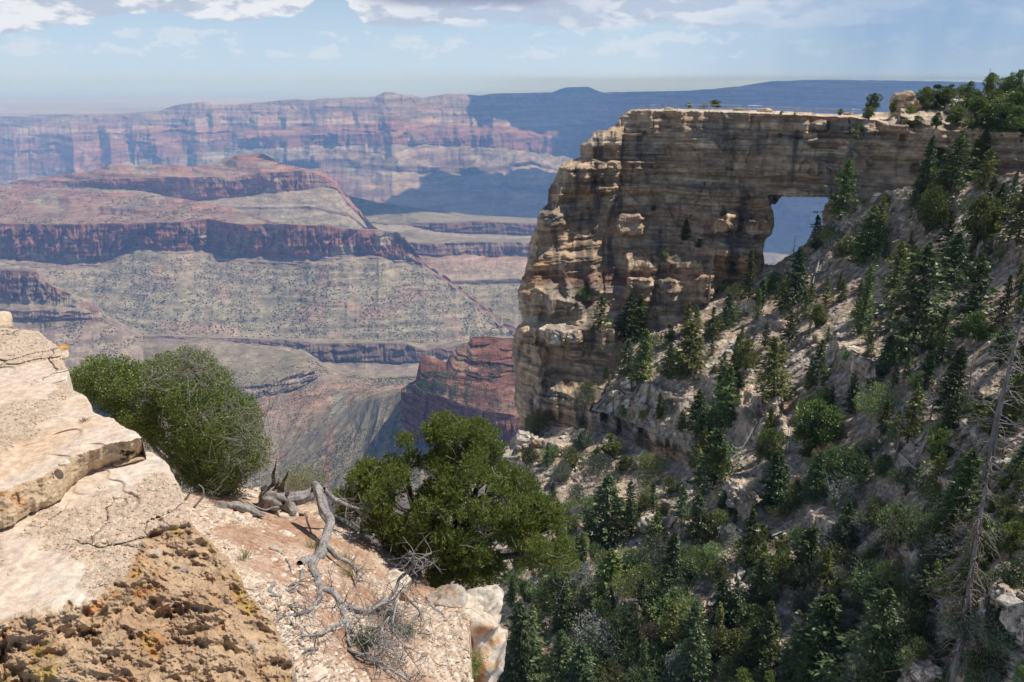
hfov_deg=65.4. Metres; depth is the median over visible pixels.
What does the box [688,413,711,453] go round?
spruce tree
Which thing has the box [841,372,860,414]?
fir tree
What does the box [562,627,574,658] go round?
fir tree
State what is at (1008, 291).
fir tree
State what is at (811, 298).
fir tree
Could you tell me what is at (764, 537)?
green shrub
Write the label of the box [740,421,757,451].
fallen log
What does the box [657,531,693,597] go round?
spruce tree
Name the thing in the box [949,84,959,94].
pinyon pine
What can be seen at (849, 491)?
silver shrub
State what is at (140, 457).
boulder
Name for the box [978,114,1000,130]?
pinyon pine
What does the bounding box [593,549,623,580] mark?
green shrub
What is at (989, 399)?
juniper tree
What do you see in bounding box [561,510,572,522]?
grey shrub
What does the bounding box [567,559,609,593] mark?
silver shrub
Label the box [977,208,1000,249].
fir tree
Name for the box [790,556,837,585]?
grey shrub
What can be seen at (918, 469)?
spruce tree
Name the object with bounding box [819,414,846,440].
pinyon pine
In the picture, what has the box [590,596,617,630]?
green shrub
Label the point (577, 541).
spruce tree
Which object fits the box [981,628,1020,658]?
green shrub
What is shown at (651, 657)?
green shrub
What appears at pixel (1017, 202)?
pinyon pine
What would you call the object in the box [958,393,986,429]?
fir tree
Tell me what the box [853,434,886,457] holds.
grey shrub
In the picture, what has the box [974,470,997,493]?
grey shrub
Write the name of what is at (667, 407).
grey shrub
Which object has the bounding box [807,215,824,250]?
fir tree
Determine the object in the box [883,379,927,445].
fir tree
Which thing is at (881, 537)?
fir tree
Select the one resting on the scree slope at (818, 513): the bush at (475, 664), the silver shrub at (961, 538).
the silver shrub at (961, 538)
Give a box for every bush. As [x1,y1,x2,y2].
[276,457,333,492]
[351,624,385,652]
[469,644,488,676]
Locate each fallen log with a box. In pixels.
[214,501,264,517]
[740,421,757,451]
[786,418,790,452]
[899,453,916,469]
[912,439,926,468]
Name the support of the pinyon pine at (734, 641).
on the scree slope at (818, 513)
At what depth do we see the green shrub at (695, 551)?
95.13 m
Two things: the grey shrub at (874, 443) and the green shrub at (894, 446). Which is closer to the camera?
the green shrub at (894, 446)
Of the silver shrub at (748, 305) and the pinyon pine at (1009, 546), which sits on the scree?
the pinyon pine at (1009, 546)
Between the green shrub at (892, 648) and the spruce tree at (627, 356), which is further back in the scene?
the spruce tree at (627, 356)
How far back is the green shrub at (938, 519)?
72.12 m
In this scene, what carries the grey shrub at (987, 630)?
on the scree slope at (818, 513)
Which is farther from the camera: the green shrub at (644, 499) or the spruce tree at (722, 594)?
the green shrub at (644, 499)
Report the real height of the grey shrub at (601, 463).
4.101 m
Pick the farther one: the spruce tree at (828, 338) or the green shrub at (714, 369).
the green shrub at (714, 369)
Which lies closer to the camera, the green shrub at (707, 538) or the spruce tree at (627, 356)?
the green shrub at (707, 538)
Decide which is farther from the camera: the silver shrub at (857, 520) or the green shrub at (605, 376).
the green shrub at (605, 376)
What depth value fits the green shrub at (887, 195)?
141.06 m
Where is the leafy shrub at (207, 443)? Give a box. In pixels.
[68,333,305,506]
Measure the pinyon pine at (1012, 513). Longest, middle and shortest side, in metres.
2.052 x 1.628 x 1.374 m
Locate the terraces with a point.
(341, 360)
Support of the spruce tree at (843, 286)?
on the scree slope at (818, 513)
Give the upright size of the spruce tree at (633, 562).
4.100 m
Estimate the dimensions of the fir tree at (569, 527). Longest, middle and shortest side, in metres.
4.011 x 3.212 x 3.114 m
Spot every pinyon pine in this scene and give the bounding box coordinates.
[329,408,589,600]
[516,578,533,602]
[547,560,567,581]
[592,446,602,453]
[601,433,621,458]
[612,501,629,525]
[614,454,633,470]
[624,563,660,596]
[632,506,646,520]
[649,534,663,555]
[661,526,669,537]
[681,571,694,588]
[705,447,735,477]
[709,100,720,106]
[715,626,752,668]
[720,206,726,216]
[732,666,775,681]
[733,339,763,370]
[736,601,763,632]
[754,427,788,460]
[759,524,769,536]
[760,278,776,293]
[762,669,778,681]
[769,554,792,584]
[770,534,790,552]
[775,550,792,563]
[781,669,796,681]
[790,398,846,449]
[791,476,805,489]
[807,304,829,327]
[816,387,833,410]
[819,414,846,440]
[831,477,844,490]
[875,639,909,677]
[893,244,921,274]
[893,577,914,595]
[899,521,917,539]
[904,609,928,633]
[906,115,924,130]
[908,185,952,234]
[913,328,941,348]
[915,86,938,108]
[919,176,955,204]
[922,84,949,106]
[926,428,957,462]
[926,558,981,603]
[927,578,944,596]
[930,112,943,128]
[935,88,958,108]
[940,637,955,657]
[944,105,968,124]
[945,92,975,112]
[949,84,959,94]
[956,194,1007,249]
[961,116,977,128]
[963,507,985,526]
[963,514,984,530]
[966,91,988,117]
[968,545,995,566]
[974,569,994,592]
[975,109,989,124]
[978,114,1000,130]
[981,415,1007,436]
[982,88,1007,112]
[987,91,1023,124]
[990,326,1016,347]
[994,76,1016,95]
[994,84,1023,116]
[994,116,1008,135]
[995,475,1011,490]
[998,520,1023,559]
[1001,106,1023,131]
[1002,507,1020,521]
[1003,84,1023,100]
[1009,193,1023,207]
[1018,128,1023,142]
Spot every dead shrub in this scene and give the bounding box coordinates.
[639,621,664,651]
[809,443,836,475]
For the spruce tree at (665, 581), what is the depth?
90.50 m
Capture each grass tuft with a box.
[235,548,251,560]
[301,535,318,548]
[335,560,363,581]
[337,546,360,567]
[469,662,480,681]
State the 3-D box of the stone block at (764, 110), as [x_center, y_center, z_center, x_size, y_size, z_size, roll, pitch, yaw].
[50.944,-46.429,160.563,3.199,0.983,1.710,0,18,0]
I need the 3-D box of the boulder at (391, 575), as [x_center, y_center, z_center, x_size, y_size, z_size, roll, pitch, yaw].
[-1.435,2.930,9.345,0.447,0.263,0.752,7,19,20]
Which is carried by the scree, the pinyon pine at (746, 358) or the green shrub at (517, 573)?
the green shrub at (517, 573)
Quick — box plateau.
[347,195,536,327]
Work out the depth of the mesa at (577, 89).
16348.18 m
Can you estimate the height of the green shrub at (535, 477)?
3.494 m
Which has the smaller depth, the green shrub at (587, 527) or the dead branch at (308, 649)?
the dead branch at (308, 649)
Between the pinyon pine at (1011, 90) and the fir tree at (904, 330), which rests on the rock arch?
the pinyon pine at (1011, 90)
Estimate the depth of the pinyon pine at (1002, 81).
149.57 m
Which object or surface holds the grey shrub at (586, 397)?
on the rock arch
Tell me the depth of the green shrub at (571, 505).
125.83 m
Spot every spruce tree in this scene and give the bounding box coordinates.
[497,602,549,681]
[503,576,519,607]
[539,629,572,681]
[542,442,553,467]
[547,577,577,633]
[549,482,558,502]
[556,642,596,681]
[571,529,586,567]
[575,540,591,578]
[578,473,637,551]
[584,293,615,332]
[609,292,645,342]
[612,340,639,375]
[621,478,641,538]
[625,558,637,589]
[629,572,657,613]
[634,633,650,673]
[647,481,659,513]
[649,564,682,617]
[655,343,678,379]
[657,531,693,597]
[663,625,716,681]
[667,601,713,649]
[668,483,692,524]
[679,493,714,544]
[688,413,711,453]
[703,577,738,630]
[708,332,714,353]
[717,293,740,328]
[723,579,751,626]
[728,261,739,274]
[729,510,738,531]
[744,555,781,609]
[751,279,769,305]
[751,429,765,462]
[756,449,795,512]
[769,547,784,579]
[771,246,822,306]
[777,402,784,422]
[778,304,802,342]
[789,651,815,681]
[790,451,835,504]
[792,311,802,323]
[797,263,811,294]
[804,339,830,390]
[807,588,920,681]
[817,501,861,559]
[822,325,832,340]
[828,384,837,413]
[831,449,859,486]
[835,279,850,301]
[861,241,962,370]
[863,457,869,476]
[869,334,897,376]
[885,303,895,329]
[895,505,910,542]
[899,564,935,633]
[900,477,909,495]
[902,180,922,211]
[909,462,923,482]
[911,135,939,193]
[919,338,938,370]
[925,148,949,184]
[929,231,970,292]
[931,346,971,420]
[935,488,956,528]
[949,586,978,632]
[983,176,1002,214]
[984,182,1015,220]
[993,335,1023,389]
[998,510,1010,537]
[999,443,1023,486]
[1006,169,1021,207]
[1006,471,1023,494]
[1011,277,1023,309]
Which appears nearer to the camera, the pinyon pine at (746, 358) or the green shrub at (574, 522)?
the green shrub at (574, 522)
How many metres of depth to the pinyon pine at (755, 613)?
83.15 m
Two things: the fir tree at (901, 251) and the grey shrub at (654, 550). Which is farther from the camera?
the fir tree at (901, 251)
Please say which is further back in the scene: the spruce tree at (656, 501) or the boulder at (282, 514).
the spruce tree at (656, 501)
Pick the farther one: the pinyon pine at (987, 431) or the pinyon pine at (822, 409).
the pinyon pine at (822, 409)
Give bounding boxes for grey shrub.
[549,461,572,481]
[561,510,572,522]
[563,483,592,506]
[569,387,598,406]
[571,428,594,449]
[578,450,622,477]
[591,644,625,676]
[595,340,619,354]
[608,470,622,482]
[628,449,656,467]
[628,532,685,574]
[663,401,671,412]
[673,575,692,590]
[676,562,695,579]
[682,256,690,261]
[786,586,818,623]
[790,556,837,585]
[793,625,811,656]
[831,565,857,590]
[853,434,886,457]
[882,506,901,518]
[899,561,925,590]
[916,550,938,563]
[933,388,978,413]
[950,608,980,643]
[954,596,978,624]
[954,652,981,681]
[963,608,1023,653]
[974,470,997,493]
[980,659,1006,681]
[982,446,1007,470]
[1006,490,1023,505]
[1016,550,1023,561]
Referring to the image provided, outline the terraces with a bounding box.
[75,334,513,583]
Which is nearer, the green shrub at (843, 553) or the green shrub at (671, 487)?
the green shrub at (843, 553)
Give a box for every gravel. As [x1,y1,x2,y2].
[0,384,188,595]
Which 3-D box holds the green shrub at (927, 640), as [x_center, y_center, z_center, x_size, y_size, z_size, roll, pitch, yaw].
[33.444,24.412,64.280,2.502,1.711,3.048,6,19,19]
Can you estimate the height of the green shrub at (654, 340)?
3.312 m
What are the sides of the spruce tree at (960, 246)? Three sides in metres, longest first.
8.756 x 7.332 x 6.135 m
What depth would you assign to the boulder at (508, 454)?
151.25 m
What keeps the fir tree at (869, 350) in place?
on the scree slope at (818, 513)
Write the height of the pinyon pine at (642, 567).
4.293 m
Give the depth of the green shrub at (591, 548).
110.26 m
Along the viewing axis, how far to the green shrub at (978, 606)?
54.23 m
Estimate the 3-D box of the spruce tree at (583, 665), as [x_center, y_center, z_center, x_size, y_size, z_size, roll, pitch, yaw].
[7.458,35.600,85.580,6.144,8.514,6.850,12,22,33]
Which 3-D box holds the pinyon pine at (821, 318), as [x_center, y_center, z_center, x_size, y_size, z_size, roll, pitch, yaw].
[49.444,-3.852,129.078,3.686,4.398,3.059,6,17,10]
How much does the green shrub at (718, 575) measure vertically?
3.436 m
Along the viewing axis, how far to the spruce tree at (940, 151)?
142.55 m
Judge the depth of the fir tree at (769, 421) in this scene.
112.20 m
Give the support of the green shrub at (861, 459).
on the scree slope at (818, 513)
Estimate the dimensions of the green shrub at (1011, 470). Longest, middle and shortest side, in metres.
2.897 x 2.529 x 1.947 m
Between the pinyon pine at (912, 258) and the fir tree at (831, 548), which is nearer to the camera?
the fir tree at (831, 548)
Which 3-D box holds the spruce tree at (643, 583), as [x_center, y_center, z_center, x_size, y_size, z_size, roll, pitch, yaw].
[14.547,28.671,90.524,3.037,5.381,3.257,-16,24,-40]
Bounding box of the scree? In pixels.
[501,187,1023,681]
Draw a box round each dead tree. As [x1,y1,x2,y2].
[258,481,485,681]
[705,243,715,303]
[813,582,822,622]
[816,370,823,397]
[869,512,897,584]
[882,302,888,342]
[887,396,907,460]
[888,451,1006,681]
[919,361,943,433]
[945,307,1023,477]
[961,338,977,416]
[995,356,1022,434]
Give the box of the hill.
[465,91,495,95]
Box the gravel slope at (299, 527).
[182,486,472,681]
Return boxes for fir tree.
[527,603,545,650]
[547,522,574,555]
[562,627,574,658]
[565,521,576,536]
[573,548,631,611]
[579,531,588,560]
[624,328,654,383]
[627,294,650,334]
[637,511,666,549]
[645,601,658,627]
[648,601,686,655]
[654,393,665,419]
[660,321,711,384]
[673,409,687,431]
[676,302,694,333]
[679,218,690,239]
[682,389,710,431]
[683,428,745,495]
[687,426,712,462]
[690,441,704,470]
[692,305,703,328]
[699,366,745,430]
[700,307,724,340]
[710,352,731,391]
[713,601,726,635]
[726,624,771,680]
[727,335,742,370]
[734,508,767,570]
[735,250,757,300]
[735,325,746,341]
[738,655,779,681]
[743,336,797,404]
[747,601,781,672]
[750,541,773,572]
[753,286,763,319]
[759,319,770,347]
[762,405,776,429]
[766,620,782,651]
[768,271,795,313]
[768,524,824,599]
[773,593,855,681]
[777,341,788,362]
[781,462,789,486]
[796,296,809,318]
[798,420,821,456]
[800,283,817,304]
[801,368,815,391]
[805,317,812,336]
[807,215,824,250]
[809,548,834,597]
[813,158,863,220]
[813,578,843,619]
[816,276,834,305]
[822,542,836,584]
[835,271,842,290]
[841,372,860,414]
[843,205,892,266]
[844,261,877,333]
[848,122,862,138]
[850,279,864,317]
[860,310,873,340]
[862,333,875,357]
[868,194,892,234]
[871,239,916,301]
[873,400,891,435]
[879,504,900,549]
[881,236,889,260]
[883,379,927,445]
[884,409,902,442]
[886,363,899,385]
[890,327,910,359]
[901,352,912,379]
[907,230,913,244]
[914,450,951,496]
[918,353,937,390]
[919,448,986,524]
[920,506,963,565]
[921,210,959,267]
[926,304,956,366]
[929,123,981,192]
[932,395,963,435]
[935,361,953,388]
[937,250,1002,329]
[949,511,999,577]
[952,452,964,472]
[958,129,1000,180]
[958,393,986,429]
[966,234,975,265]
[968,148,1001,190]
[973,371,1023,441]
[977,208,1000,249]
[979,315,1015,367]
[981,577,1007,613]
[986,486,998,512]
[987,275,1014,326]
[988,184,1023,246]
[1005,381,1023,417]
[1009,293,1023,323]
[1011,262,1023,287]
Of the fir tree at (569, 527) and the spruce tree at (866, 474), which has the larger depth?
the fir tree at (569, 527)
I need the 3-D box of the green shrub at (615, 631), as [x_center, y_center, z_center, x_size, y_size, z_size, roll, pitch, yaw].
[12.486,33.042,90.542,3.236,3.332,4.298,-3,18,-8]
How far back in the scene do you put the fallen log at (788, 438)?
107.92 m
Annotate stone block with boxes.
[732,108,750,110]
[757,108,772,111]
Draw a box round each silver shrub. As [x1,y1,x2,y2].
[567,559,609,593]
[570,503,591,518]
[572,609,633,662]
[591,485,606,497]
[593,351,606,359]
[661,646,707,681]
[671,254,680,261]
[690,593,704,605]
[717,521,742,549]
[739,298,761,314]
[739,408,758,423]
[739,479,766,504]
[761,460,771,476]
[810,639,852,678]
[822,517,855,540]
[824,470,870,505]
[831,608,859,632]
[835,501,853,514]
[848,506,878,537]
[855,537,886,557]
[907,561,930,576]
[911,475,930,496]
[934,530,967,554]
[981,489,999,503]
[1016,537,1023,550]
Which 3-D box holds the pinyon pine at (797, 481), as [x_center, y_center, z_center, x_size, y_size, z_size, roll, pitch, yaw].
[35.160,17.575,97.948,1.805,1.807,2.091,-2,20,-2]
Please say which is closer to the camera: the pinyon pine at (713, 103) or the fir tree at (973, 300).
the fir tree at (973, 300)
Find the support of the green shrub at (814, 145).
on the rock arch
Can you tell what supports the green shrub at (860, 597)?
on the scree slope at (818, 513)
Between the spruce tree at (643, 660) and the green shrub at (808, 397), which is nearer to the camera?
the spruce tree at (643, 660)
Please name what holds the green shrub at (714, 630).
on the scree slope at (818, 513)
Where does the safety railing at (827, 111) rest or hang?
on the rock arch
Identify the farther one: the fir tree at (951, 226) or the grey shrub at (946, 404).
the fir tree at (951, 226)
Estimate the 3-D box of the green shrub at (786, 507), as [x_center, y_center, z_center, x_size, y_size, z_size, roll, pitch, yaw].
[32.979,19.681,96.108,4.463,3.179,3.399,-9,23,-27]
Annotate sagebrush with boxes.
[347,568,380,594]
[374,596,407,626]
[389,614,421,640]
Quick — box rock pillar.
[462,593,507,681]
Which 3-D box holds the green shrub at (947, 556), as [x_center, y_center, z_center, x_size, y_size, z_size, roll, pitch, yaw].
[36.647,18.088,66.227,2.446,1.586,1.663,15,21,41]
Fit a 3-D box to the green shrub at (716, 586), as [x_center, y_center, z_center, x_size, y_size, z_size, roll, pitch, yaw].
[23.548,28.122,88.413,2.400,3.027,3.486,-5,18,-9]
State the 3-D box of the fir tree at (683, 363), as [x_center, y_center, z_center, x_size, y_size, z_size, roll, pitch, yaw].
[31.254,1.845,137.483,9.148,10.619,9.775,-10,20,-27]
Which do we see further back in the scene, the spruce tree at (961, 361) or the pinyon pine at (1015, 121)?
the pinyon pine at (1015, 121)
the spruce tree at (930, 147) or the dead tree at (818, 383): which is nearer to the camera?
the dead tree at (818, 383)
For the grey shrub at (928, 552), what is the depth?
69.93 m
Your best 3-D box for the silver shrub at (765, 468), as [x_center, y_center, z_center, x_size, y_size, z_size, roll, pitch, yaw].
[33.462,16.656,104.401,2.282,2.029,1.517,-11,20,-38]
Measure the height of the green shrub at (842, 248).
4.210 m
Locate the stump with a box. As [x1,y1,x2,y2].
[256,461,314,516]
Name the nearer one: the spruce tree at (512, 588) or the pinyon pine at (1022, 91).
the spruce tree at (512, 588)
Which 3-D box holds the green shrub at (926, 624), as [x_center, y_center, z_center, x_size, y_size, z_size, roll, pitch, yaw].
[34.070,22.846,65.030,6.899,3.394,5.714,2,18,6]
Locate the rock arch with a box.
[511,95,1023,461]
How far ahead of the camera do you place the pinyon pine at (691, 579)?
93.90 m
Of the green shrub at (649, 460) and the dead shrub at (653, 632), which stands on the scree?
the green shrub at (649, 460)
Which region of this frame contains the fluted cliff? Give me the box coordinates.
[0,266,143,385]
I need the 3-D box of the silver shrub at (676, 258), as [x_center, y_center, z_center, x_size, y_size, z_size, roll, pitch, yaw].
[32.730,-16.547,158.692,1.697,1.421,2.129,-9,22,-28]
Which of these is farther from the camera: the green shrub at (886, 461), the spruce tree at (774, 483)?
the spruce tree at (774, 483)
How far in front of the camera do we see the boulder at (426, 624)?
8.62 m
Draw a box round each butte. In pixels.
[0,154,376,228]
[401,336,521,457]
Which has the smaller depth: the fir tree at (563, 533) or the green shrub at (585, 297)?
the fir tree at (563, 533)
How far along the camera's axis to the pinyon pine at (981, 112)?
137.13 m
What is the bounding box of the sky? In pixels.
[0,0,1023,84]
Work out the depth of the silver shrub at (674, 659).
82.30 m
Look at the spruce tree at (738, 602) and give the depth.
84.86 m
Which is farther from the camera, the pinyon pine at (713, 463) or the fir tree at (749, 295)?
the fir tree at (749, 295)
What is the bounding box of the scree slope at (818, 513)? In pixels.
[450,177,1023,681]
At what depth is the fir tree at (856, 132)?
147.87 m
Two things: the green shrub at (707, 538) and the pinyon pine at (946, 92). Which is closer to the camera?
the green shrub at (707, 538)
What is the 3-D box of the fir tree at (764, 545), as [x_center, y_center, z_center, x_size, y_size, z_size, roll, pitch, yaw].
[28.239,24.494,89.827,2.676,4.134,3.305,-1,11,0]
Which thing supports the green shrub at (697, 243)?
on the rock arch
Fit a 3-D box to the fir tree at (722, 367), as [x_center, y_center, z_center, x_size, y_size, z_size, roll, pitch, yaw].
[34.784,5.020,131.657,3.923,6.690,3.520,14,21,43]
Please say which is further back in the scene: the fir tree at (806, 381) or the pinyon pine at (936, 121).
the pinyon pine at (936, 121)
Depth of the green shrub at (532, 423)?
154.83 m
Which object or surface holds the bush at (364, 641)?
on the gravel slope at (299, 527)
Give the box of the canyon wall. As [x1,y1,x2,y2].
[0,80,1022,264]
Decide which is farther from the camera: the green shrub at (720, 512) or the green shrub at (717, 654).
the green shrub at (720, 512)
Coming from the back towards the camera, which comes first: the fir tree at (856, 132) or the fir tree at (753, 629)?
the fir tree at (856, 132)
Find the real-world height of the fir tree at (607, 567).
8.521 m
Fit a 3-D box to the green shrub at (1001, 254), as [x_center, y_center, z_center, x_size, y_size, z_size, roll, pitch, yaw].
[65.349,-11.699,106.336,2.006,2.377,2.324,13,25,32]
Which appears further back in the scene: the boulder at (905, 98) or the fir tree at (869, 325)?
the boulder at (905, 98)
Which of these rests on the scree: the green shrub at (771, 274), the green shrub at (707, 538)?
the green shrub at (771, 274)
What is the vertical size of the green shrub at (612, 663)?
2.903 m
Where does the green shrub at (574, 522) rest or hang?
on the scree slope at (818, 513)
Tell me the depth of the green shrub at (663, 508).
113.73 m
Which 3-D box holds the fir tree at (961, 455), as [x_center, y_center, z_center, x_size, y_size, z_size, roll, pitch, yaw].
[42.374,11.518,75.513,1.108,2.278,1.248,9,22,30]
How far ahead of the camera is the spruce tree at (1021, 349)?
76.72 m
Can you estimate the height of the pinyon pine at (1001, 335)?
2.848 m
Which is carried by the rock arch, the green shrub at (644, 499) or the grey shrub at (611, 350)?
the grey shrub at (611, 350)
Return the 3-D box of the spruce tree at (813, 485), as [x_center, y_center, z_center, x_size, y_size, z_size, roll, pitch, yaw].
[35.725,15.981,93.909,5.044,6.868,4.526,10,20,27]
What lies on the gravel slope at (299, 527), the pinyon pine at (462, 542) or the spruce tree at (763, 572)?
the pinyon pine at (462, 542)
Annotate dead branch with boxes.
[185,487,192,500]
[192,484,204,507]
[244,500,278,510]
[267,581,282,597]
[268,547,291,572]
[299,646,318,652]
[304,512,311,533]
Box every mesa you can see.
[0,188,515,342]
[553,87,599,92]
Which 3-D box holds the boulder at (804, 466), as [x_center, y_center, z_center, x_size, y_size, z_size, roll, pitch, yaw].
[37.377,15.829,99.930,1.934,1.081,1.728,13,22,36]
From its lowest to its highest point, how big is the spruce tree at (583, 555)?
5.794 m
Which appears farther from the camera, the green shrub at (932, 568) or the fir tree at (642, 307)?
the fir tree at (642, 307)
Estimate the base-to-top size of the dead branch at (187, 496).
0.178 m
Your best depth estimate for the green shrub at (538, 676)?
90.58 m
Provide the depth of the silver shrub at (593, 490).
127.83 m
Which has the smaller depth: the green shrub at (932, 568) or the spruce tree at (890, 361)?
the green shrub at (932, 568)
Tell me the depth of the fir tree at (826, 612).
73.22 m
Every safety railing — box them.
[642,104,677,111]
[687,104,740,109]
[747,105,797,113]
[817,108,860,114]
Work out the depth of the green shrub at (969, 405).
80.58 m
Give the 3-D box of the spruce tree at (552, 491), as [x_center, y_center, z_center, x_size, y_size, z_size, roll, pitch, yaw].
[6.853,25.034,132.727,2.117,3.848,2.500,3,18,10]
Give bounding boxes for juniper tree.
[664,324,675,343]
[732,370,746,388]
[861,106,876,118]
[865,93,883,111]
[889,99,898,113]
[905,103,916,113]
[925,96,939,108]
[956,84,967,94]
[961,81,979,99]
[961,310,994,341]
[975,397,995,419]
[982,72,999,96]
[1001,69,1023,94]
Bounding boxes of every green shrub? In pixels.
[499,574,522,587]
[506,561,529,579]
[506,650,549,681]
[511,608,547,637]
[513,446,540,464]
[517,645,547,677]
[521,409,557,435]
[524,571,560,603]
[527,474,543,491]
[530,672,552,681]
[531,586,551,618]
[532,577,564,611]
[532,653,555,674]
[539,445,560,464]
[546,585,601,635]
[548,567,581,590]
[560,445,584,471]
[563,497,586,514]
[564,626,620,674]
[567,513,582,530]
[571,533,590,547]
[571,655,626,681]
[577,286,592,300]
[578,378,598,396]
[580,514,596,535]
[582,495,596,512]
[589,540,604,566]
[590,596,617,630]
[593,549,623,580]
[597,658,623,681]
[602,367,609,378]
[606,619,633,642]
[607,564,659,603]
[607,602,664,651]
[609,636,640,668]
[611,603,645,638]
[612,628,644,663]
[617,405,626,417]
[617,546,642,579]
[618,673,642,681]
[620,661,684,681]
[627,546,654,562]
[633,663,662,681]
[634,467,662,487]
[636,451,669,471]
[636,492,652,509]
[637,409,649,419]
[638,486,658,502]
[639,640,666,664]
[641,580,702,631]
[647,332,670,349]
[651,652,677,681]
[656,502,670,515]
[660,250,669,257]
[661,475,681,493]
[663,589,693,615]
[669,597,712,636]
[680,541,714,575]
[685,456,697,468]
[685,541,731,578]
[685,649,714,681]
[693,238,702,247]
[693,487,707,497]
[693,513,725,543]
[696,625,729,662]
[701,316,732,334]
[703,509,730,526]
[704,557,734,585]
[709,637,734,671]
[710,365,717,374]
[712,580,734,609]
[716,495,726,508]
[716,656,749,681]
[717,652,745,681]
[718,281,730,292]
[722,306,747,319]
[722,503,734,517]
[723,282,747,299]
[730,536,760,570]
[732,398,741,406]
[745,572,780,604]
[751,532,771,543]
[765,270,781,283]
[767,491,801,521]
[777,483,807,510]
[789,526,805,540]
[795,394,818,409]
[797,540,863,584]
[806,447,844,482]
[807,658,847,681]
[811,143,818,148]
[813,226,841,245]
[819,441,877,483]
[828,490,852,510]
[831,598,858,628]
[834,235,855,256]
[837,350,850,360]
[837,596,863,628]
[843,569,895,616]
[844,474,867,491]
[844,562,881,596]
[847,554,901,601]
[852,380,904,421]
[859,504,885,531]
[859,547,882,567]
[861,493,885,523]
[864,377,881,390]
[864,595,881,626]
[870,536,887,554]
[872,454,897,476]
[874,558,905,588]
[875,497,940,549]
[875,625,935,676]
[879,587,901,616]
[880,194,891,204]
[882,466,914,489]
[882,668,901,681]
[885,591,940,649]
[892,441,902,452]
[894,633,943,668]
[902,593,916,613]
[905,371,933,391]
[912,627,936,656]
[913,557,943,579]
[917,513,942,533]
[922,483,941,500]
[924,419,945,440]
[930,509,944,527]
[935,549,958,567]
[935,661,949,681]
[939,604,963,625]
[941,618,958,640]
[948,324,970,339]
[961,643,1011,681]
[962,401,975,412]
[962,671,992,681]
[967,517,1010,557]
[970,603,1004,632]
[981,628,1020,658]
[983,324,1000,333]
[989,128,1010,139]
[991,556,1023,587]
[993,245,1007,261]
[993,492,1016,520]
[1002,461,1023,485]
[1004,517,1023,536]
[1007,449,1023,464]
[1007,580,1023,606]
[1011,657,1023,681]
[1013,502,1023,520]
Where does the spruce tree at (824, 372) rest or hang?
on the scree slope at (818, 513)
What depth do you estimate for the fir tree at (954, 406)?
81.02 m
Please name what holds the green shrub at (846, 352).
on the scree slope at (818, 513)
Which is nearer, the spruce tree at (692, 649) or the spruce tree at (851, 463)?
the spruce tree at (692, 649)
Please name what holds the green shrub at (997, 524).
on the scree slope at (818, 513)
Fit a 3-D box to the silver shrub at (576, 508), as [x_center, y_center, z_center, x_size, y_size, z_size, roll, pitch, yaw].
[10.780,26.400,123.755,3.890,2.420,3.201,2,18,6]
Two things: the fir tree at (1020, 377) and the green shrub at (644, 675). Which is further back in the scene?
the green shrub at (644, 675)
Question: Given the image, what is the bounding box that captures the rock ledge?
[0,328,296,681]
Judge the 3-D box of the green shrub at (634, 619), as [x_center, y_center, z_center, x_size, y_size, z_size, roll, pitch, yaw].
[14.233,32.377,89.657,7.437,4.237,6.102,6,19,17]
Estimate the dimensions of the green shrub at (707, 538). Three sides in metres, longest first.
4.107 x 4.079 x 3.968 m
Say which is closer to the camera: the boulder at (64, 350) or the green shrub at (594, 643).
the boulder at (64, 350)
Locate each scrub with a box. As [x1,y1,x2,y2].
[0,189,521,508]
[406,364,515,412]
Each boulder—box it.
[0,311,12,327]
[58,344,68,359]
[58,460,70,465]
[112,453,144,465]
[274,510,298,519]
[279,530,295,536]
[307,665,328,681]
[385,569,411,592]
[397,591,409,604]
[413,612,432,629]
[428,584,467,607]
[466,584,503,615]
[500,445,515,459]
[515,429,533,446]
[545,331,562,344]
[565,329,582,342]
[622,388,636,396]
[637,514,663,532]
[802,463,809,470]
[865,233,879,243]
[889,90,917,114]
[908,659,924,678]
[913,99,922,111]
[944,98,960,112]
[999,586,1023,633]
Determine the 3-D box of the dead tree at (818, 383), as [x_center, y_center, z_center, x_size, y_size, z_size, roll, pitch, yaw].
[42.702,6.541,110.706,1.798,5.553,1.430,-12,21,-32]
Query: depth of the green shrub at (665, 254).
159.24 m

